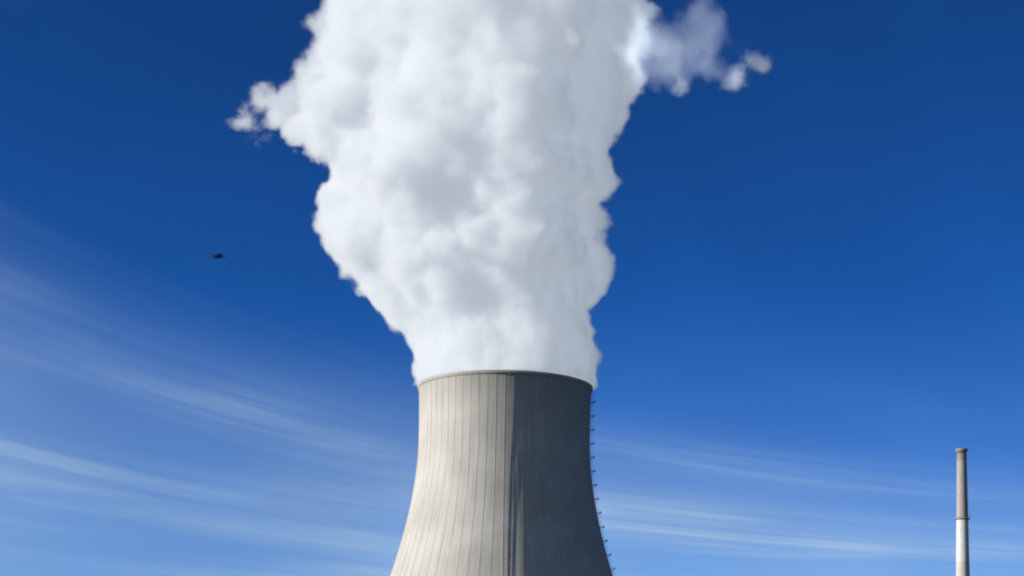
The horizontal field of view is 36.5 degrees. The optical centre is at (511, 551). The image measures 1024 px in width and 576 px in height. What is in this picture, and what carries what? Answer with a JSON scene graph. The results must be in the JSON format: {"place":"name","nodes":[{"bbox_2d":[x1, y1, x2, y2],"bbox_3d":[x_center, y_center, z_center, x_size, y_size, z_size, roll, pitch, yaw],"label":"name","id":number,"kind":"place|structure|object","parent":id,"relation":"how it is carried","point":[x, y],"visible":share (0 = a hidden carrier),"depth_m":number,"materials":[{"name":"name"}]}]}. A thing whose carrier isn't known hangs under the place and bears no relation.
{"place":"outdoors","nodes":[
{"label":"outdoors","id":0,"kind":"place"},
{"bbox_2d":[210,253,224,257],"bbox_3d":[-1.746,-1.742,9.169,0.102,0.028,0.199,-6,10,-26],"label":"bird","id":1,"kind":"object","parent":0,"point":[218,255],"visible":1,"depth_m":9.16},
{"bbox_2d":[0,0,1023,575],"label":"sky","id":2,"kind":"structure","parent":0,"point":[777,245],"materials":[{"name":"blue"}]},
{"label":"ground","id":3,"kind":"structure","parent":0,"visible":0},
{"bbox_2d":[390,370,612,575],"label":"cooling tower","id":4,"kind":"structure","parent":3,"relation":"on","point":[456,523],"depth_m":802.89,"materials":[{"name":"concrete"}]},
{"bbox_2d":[503,373,522,575],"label":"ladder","id":5,"kind":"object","parent":4,"relation":"on","point":[507,484],"depth_m":794.65,"materials":[{"name":"metal"}]},
{"bbox_2d":[590,393,614,574],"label":"ladder","id":6,"kind":"object","parent":4,"relation":"attached to","point":[591,457],"visible":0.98,"depth_m":843.84,"materials":[{"name":"metal"}]},
{"bbox_2d":[954,448,969,575],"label":"vent stack","id":7,"kind":"object","parent":3,"relation":"on","point":[962,518],"visible":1,"depth_m":674.64,"materials":[{"name":"paint"}]}
]}

